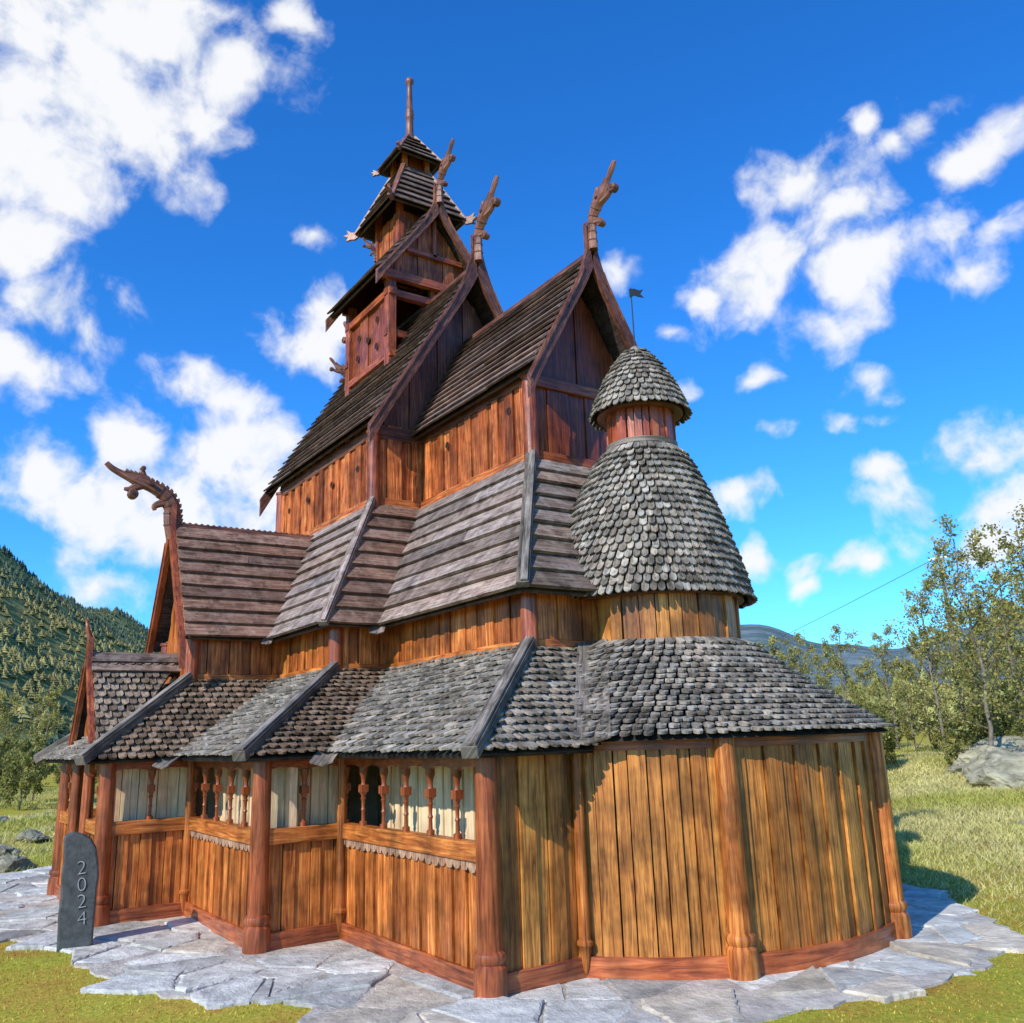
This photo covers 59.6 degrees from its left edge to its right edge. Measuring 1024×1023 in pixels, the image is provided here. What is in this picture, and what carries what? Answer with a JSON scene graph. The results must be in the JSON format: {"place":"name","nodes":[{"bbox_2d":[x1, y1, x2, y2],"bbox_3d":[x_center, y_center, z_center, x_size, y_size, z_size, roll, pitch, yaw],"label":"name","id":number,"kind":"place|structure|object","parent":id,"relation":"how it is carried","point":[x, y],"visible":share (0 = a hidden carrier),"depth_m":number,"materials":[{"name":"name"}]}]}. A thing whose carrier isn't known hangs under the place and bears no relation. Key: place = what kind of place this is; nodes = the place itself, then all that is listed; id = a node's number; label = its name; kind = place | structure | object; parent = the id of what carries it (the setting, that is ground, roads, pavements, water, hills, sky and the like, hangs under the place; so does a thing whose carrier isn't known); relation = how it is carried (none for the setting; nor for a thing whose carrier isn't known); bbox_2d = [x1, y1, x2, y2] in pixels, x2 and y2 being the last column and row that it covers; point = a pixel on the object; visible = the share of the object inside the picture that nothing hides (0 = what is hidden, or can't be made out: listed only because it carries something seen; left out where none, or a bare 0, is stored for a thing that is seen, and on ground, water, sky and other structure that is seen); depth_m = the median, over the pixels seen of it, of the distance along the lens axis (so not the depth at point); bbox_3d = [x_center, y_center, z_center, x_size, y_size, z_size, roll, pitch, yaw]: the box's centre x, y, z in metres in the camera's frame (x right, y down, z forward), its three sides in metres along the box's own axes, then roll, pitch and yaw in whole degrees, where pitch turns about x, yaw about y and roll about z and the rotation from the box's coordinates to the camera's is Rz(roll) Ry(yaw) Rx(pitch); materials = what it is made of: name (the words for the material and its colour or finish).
{"place":"outdoors","nodes":[
{"label":"outdoors","id":0,"kind":"place"},
{"bbox_2d":[0,548,156,754],"bbox_3d":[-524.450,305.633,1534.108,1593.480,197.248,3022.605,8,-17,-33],"label":"hill","id":1,"kind":"structure","parent":0,"point":[17,608],"depth_m":562.10,"materials":[{"name":"green plant"}]},
{"bbox_2d":[0,544,160,745],"bbox_3d":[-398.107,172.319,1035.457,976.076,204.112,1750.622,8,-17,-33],"label":"forest","id":2,"kind":"object","parent":1,"relation":"on","point":[28,663],"visible":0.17,"depth_m":556.07,"materials":[{"name":"green plant"}]},
{"bbox_2d":[0,866,1023,1022],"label":"paving","id":3,"kind":"structure","parent":0,"point":[753,1008],"depth_m":5.93,"materials":[{"name":"stone"}]},
{"bbox_2d":[56,832,98,952],"bbox_3d":[-3.692,3.230,7.612,0.300,0.950,0.159,4,-15,-24],"label":"standing stone","id":4,"kind":"object","parent":3,"relation":"on","point":[79,885],"visible":0.98,"depth_m":7.55,"materials":[{"name":"stone"}]},
{"bbox_2d":[33,77,912,997],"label":"stave church","id":5,"kind":"structure","parent":3,"relation":"on","point":[455,667],"depth_m":7.78,"materials":[{"name":"brown wood"}]},
{"bbox_2d":[0,733,1023,1022],"bbox_3d":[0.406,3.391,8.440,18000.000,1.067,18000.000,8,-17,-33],"label":"ground","id":6,"kind":"structure","parent":0,"point":[16,993],"depth_m":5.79,"materials":[{"name":"green plant"}]},
{"bbox_2d":[0,816,7,821],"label":"boulder","id":7,"kind":"object","parent":6,"relation":"on","point":[3,817],"visible":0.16,"depth_m":20.90,"materials":[{"name":"grey stone"}]},
{"bbox_2d":[0,752,8,785],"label":"shrub","id":8,"kind":"object","parent":6,"relation":"on","point":[2,770],"visible":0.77,"depth_m":27.40,"materials":[{"name":"green plant"}]},
{"bbox_2d":[0,844,20,855],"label":"boulder","id":9,"kind":"object","parent":6,"relation":"on","point":[6,849],"visible":0.52,"depth_m":14.64,"materials":[{"name":"grey stone"}]},
{"bbox_2d":[0,735,22,801],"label":"shrub","id":10,"kind":"object","parent":6,"relation":"on","point":[4,743],"visible":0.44,"depth_m":28.93,"materials":[{"name":"green plant"}]},
{"bbox_2d":[1,742,22,779],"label":"shrub","id":11,"kind":"object","parent":6,"relation":"on","point":[12,753],"visible":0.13,"depth_m":37.98,"materials":[{"name":"green plant"}]},
{"bbox_2d":[0,690,36,766],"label":"birch tree","id":12,"kind":"object","parent":6,"relation":"on","point":[5,722],"visible":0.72,"depth_m":42.83,"materials":[{"name":"green plant"}]},
{"bbox_2d":[0,855,38,872],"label":"boulder","id":13,"kind":"object","parent":6,"relation":"on","point":[8,863],"visible":0.69,"depth_m":12.62,"materials":[{"name":"grey stone"}]},
{"bbox_2d":[0,737,48,809],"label":"shrub","id":14,"kind":"object","parent":6,"relation":"on","point":[7,777],"visible":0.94,"depth_m":25.15,"materials":[{"name":"green plant"}]},
{"bbox_2d":[14,829,51,842],"bbox_3d":[-8.996,6.164,16.797,0.648,0.352,0.921,9,-18,-36],"label":"boulder","id":15,"kind":"object","parent":6,"relation":"on","point":[30,835],"visible":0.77,"depth_m":16.55,"materials":[{"name":"grey stone"}]},
{"bbox_2d":[12,735,57,805],"bbox_3d":[-14.469,7.833,27.067,1.135,2.184,1.319,-7,-15,18],"label":"shrub","id":16,"kind":"object","parent":6,"relation":"on","point":[39,741],"visible":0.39,"depth_m":27.10,"materials":[{"name":"green plant"}]},
{"bbox_2d":[19,685,67,771],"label":"birch tree","id":17,"kind":"object","parent":6,"relation":"on","point":[45,722],"visible":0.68,"depth_m":48.73,"materials":[{"name":"green plant"}]},
{"bbox_2d":[49,764,60,783],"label":"shrub","id":18,"kind":"object","parent":6,"relation":"on","point":[58,768],"visible":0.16,"depth_m":36.72,"materials":[{"name":"green plant"}]},
{"bbox_2d":[53,763,60,785],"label":"shrub","id":19,"kind":"object","parent":6,"relation":"on","point":[57,779],"visible":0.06,"depth_m":27.03,"materials":[{"name":"green plant"}]},
{"bbox_2d":[0,861,1023,1022],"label":"grass","id":20,"kind":"structure","parent":6,"relation":"on","point":[43,998],"depth_m":5.79,"materials":[{"name":"green plant"}]},
{"bbox_2d":[755,635,780,656],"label":"birch tree","id":21,"kind":"object","parent":6,"relation":"on","point":[773,650],"visible":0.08,"depth_m":38.03,"materials":[{"name":"green plant"}]},
{"bbox_2d":[775,646,799,669],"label":"birch tree","id":22,"kind":"object","parent":6,"relation":"on","point":[794,661],"visible":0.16,"depth_m":35.87,"materials":[{"name":"green plant"}]},
{"bbox_2d":[776,630,854,701],"bbox_3d":[11.104,6.762,33.557,2.158,4.726,2.876,4,-15,-22],"label":"birch tree","id":23,"kind":"object","parent":6,"relation":"on","point":[797,652],"visible":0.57,"depth_m":33.83,"materials":[{"name":"green plant"}]},
{"bbox_2d":[811,648,851,696],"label":"birch tree","id":24,"kind":"object","parent":6,"relation":"on","point":[824,667],"visible":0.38,"depth_m":37.03,"materials":[{"name":"green plant"}]},
{"bbox_2d":[819,622,883,708],"bbox_3d":[11.509,6.215,31.451,2.099,4.598,2.798,3,-15,-19],"label":"birch tree","id":25,"kind":"object","parent":6,"relation":"on","point":[835,628],"visible":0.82,"depth_m":31.57,"materials":[{"name":"green plant"}]},
{"bbox_2d":[855,699,873,709],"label":"shrub","id":26,"kind":"object","parent":6,"relation":"on","point":[865,707],"visible":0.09,"depth_m":25.57,"materials":[{"name":"green plant"}]},
{"bbox_2d":[843,658,891,712],"bbox_3d":[13.906,7.560,34.898,1.974,3.686,2.144,-15,-19,41],"label":"birch tree","id":27,"kind":"object","parent":6,"relation":"on","point":[866,676],"visible":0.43,"depth_m":34.88,"materials":[{"name":"green plant"}]},
{"bbox_2d":[866,706,894,765],"bbox_3d":[9.403,6.004,23.241,0.951,1.831,1.106,-13,-18,37],"label":"shrub","id":28,"kind":"object","parent":6,"relation":"on","point":[886,755],"visible":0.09,"depth_m":22.91,"materials":[{"name":"green plant"}]},
{"bbox_2d":[869,708,895,748],"bbox_3d":[9.345,5.955,22.921,1.113,1.842,0.957,12,-20,-44],"label":"shrub","id":29,"kind":"object","parent":6,"relation":"on","point":[884,715],"visible":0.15,"depth_m":22.98,"materials":[{"name":"green plant"}]},
{"bbox_2d":[871,703,902,755],"bbox_3d":[10.385,6.301,25.147,1.076,1.781,0.926,-13,-18,38],"label":"shrub","id":30,"kind":"object","parent":6,"relation":"on","point":[880,709],"visible":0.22,"depth_m":25.10,"materials":[{"name":"green plant"}]},
{"bbox_2d":[878,716,900,766],"bbox_3d":[9.657,6.084,23.330,0.821,1.580,0.954,-8,-15,23],"label":"shrub","id":31,"kind":"object","parent":6,"relation":"on","point":[891,746],"visible":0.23,"depth_m":23.09,"materials":[{"name":"green plant"}]},
{"bbox_2d":[859,623,922,749],"bbox_3d":[12.216,5.717,28.912,2.565,4.215,1.924,4,-15,-21],"label":"birch tree","id":32,"kind":"object","parent":6,"relation":"on","point":[885,646],"visible":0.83,"depth_m":29.14,"materials":[{"name":"green plant"}]},
{"bbox_2d":[762,552,1019,695],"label":"utility pole","id":33,"kind":"object","parent":6,"relation":"on","point":[939,557],"visible":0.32,"depth_m":55.04,"materials":[{"name":"brown wood"}]},
{"bbox_2d":[890,713,910,744],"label":"shrub","id":34,"kind":"object","parent":6,"relation":"on","point":[899,737],"visible":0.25,"depth_m":29.34,"materials":[{"name":"green plant"}]},
{"bbox_2d":[895,708,917,742],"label":"shrub","id":35,"kind":"object","parent":6,"relation":"on","point":[914,725],"visible":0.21,"depth_m":31.55,"materials":[{"name":"green plant"}]},
{"bbox_2d":[888,656,940,751],"bbox_3d":[11.848,5.811,26.676,1.729,2.972,1.592,9,-17,-36],"label":"birch tree","id":36,"kind":"object","parent":6,"relation":"on","point":[910,669],"visible":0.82,"depth_m":26.73,"materials":[{"name":"green plant"}]},
{"bbox_2d":[813,668,1023,734],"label":"distant wood","id":37,"kind":"object","parent":6,"relation":"on","point":[908,695],"visible":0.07,"depth_m":74.48,"materials":[{"name":"green plant"}]},
{"bbox_2d":[894,629,956,743],"bbox_3d":[14.722,6.316,31.852,2.292,4.280,2.490,-11,-17,33],"label":"birch tree","id":38,"kind":"object","parent":6,"relation":"on","point":[917,644],"visible":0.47,"depth_m":32.06,"materials":[{"name":"green plant"}]},
{"bbox_2d":[873,574,982,756],"bbox_3d":[11.258,4.229,24.085,3.109,5.109,2.332,-3,-14,4],"label":"birch tree","id":39,"kind":"object","parent":6,"relation":"on","point":[914,610],"visible":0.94,"depth_m":24.32,"materials":[{"name":"green plant"}]},
{"bbox_2d":[885,550,996,727],"bbox_3d":[13.570,4.332,27.696,2.626,6.492,2.692,6,-16,-28],"label":"birch tree","id":40,"kind":"object","parent":6,"relation":"on","point":[942,653],"visible":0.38,"depth_m":27.67,"materials":[{"name":"green plant"}]},
{"bbox_2d":[929,712,954,751],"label":"shrub","id":41,"kind":"object","parent":6,"relation":"on","point":[936,737],"visible":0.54,"depth_m":26.41,"materials":[{"name":"green plant"}]},
{"bbox_2d":[943,762,968,774],"bbox_3d":[11.124,6.281,21.526,1.311,0.744,1.520,8,-17,-34],"label":"boulder","id":42,"kind":"object","parent":6,"relation":"on","point":[957,768],"visible":0.12,"depth_m":21.36,"materials":[{"name":"grey stone"}]},
{"bbox_2d":[938,719,974,764],"bbox_3d":[10.918,5.761,21.934,0.726,1.398,0.844,-3,-14,6],"label":"shrub","id":43,"kind":"object","parent":6,"relation":"on","point":[964,735],"visible":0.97,"depth_m":21.92,"materials":[{"name":"green plant"}]},
{"bbox_2d":[957,711,978,739],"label":"shrub","id":44,"kind":"object","parent":6,"relation":"on","point":[969,721],"visible":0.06,"depth_m":25.35,"materials":[{"name":"green plant"}]},
{"bbox_2d":[920,514,1023,745],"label":"birch tree","id":45,"kind":"object","parent":6,"relation":"on","point":[986,690],"visible":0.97,"depth_m":21.27,"materials":[{"name":"green plant"}]},
{"bbox_2d":[930,606,1022,719],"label":"birch tree","id":46,"kind":"object","parent":6,"relation":"on","point":[977,634],"visible":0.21,"depth_m":31.57,"materials":[{"name":"green plant"}]},
{"bbox_2d":[961,706,1003,744],"bbox_3d":[11.622,5.636,22.148,1.025,1.697,0.882,-3,-14,6],"label":"shrub","id":47,"kind":"object","parent":6,"relation":"on","point":[971,727],"visible":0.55,"depth_m":22.10,"materials":[{"name":"green plant"}]},
{"bbox_2d":[971,700,995,728],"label":"shrub","id":48,"kind":"object","parent":6,"relation":"on","point":[979,711],"visible":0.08,"depth_m":26.99,"materials":[{"name":"green plant"}]},
{"bbox_2d":[946,543,1023,731],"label":"birch tree","id":49,"kind":"object","parent":6,"relation":"on","point":[999,615],"visible":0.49,"depth_m":25.33,"materials":[{"name":"green plant"}]},
{"bbox_2d":[951,736,1023,768],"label":"boulder","id":50,"kind":"object","parent":6,"relation":"on","point":[974,750],"visible":0.27,"depth_m":21.45,"materials":[{"name":"grey stone"}]},
{"bbox_2d":[956,594,1023,732],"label":"birch tree","id":51,"kind":"object","parent":6,"relation":"on","point":[980,625],"visible":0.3,"depth_m":29.52,"materials":[{"name":"green plant"}]},
{"bbox_2d":[957,590,1023,718],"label":"birch tree","id":52,"kind":"object","parent":6,"relation":"on","point":[1016,648],"visible":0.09,"depth_m":31.07,"materials":[{"name":"green plant"}]},
{"bbox_2d":[962,746,1023,775],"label":"boulder","id":53,"kind":"object","parent":6,"relation":"on","point":[989,752],"visible":0.23,"depth_m":20.33,"materials":[{"name":"grey stone"}]},
{"bbox_2d":[963,754,1023,789],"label":"boulder","id":54,"kind":"object","parent":6,"relation":"on","point":[1002,771],"visible":0.69,"depth_m":18.57,"materials":[{"name":"grey stone"}]},
{"bbox_2d":[976,701,1021,738],"bbox_3d":[12.039,5.553,22.188,0.902,1.736,1.049,-2,-14,2],"label":"shrub","id":55,"kind":"object","parent":6,"relation":"on","point":[1007,721],"visible":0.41,"depth_m":22.03,"materials":[{"name":"green plant"}]},
{"bbox_2d":[978,499,1023,724],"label":"birch tree","id":56,"kind":"object","parent":6,"relation":"on","point":[1011,546],"visible":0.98,"depth_m":19.97,"materials":[{"name":"green plant"}]},
{"bbox_2d":[991,689,1023,735],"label":"shrub","id":57,"kind":"object","parent":6,"relation":"on","point":[1009,696],"visible":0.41,"depth_m":23.77,"materials":[{"name":"green plant"}]},
{"bbox_2d":[1000,570,1023,687],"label":"birch tree","id":58,"kind":"object","parent":6,"relation":"on","point":[1016,681],"visible":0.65,"depth_m":23.82,"materials":[{"name":"green plant"}]},
{"bbox_2d":[1010,590,1023,671],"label":"birch tree","id":59,"kind":"object","parent":6,"relation":"on","point":[1021,643],"visible":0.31,"depth_m":28.10,"materials":[{"name":"green plant"}]},
{"bbox_2d":[1013,708,1023,738],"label":"shrub","id":60,"kind":"object","parent":6,"relation":"on","point":[1021,722],"visible":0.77,"depth_m":21.59,"materials":[{"name":"green plant"}]},
{"bbox_2d":[0,0,1023,648],"label":"sky","id":61,"kind":"structure","parent":0,"point":[816,211],"materials":[{"name":"blue"}]},
{"bbox_2d":[740,616,1023,691],"bbox_3d":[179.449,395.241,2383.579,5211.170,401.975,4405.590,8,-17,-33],"label":"mountain","id":62,"kind":"structure","parent":0,"point":[757,632],"depth_m":2211.76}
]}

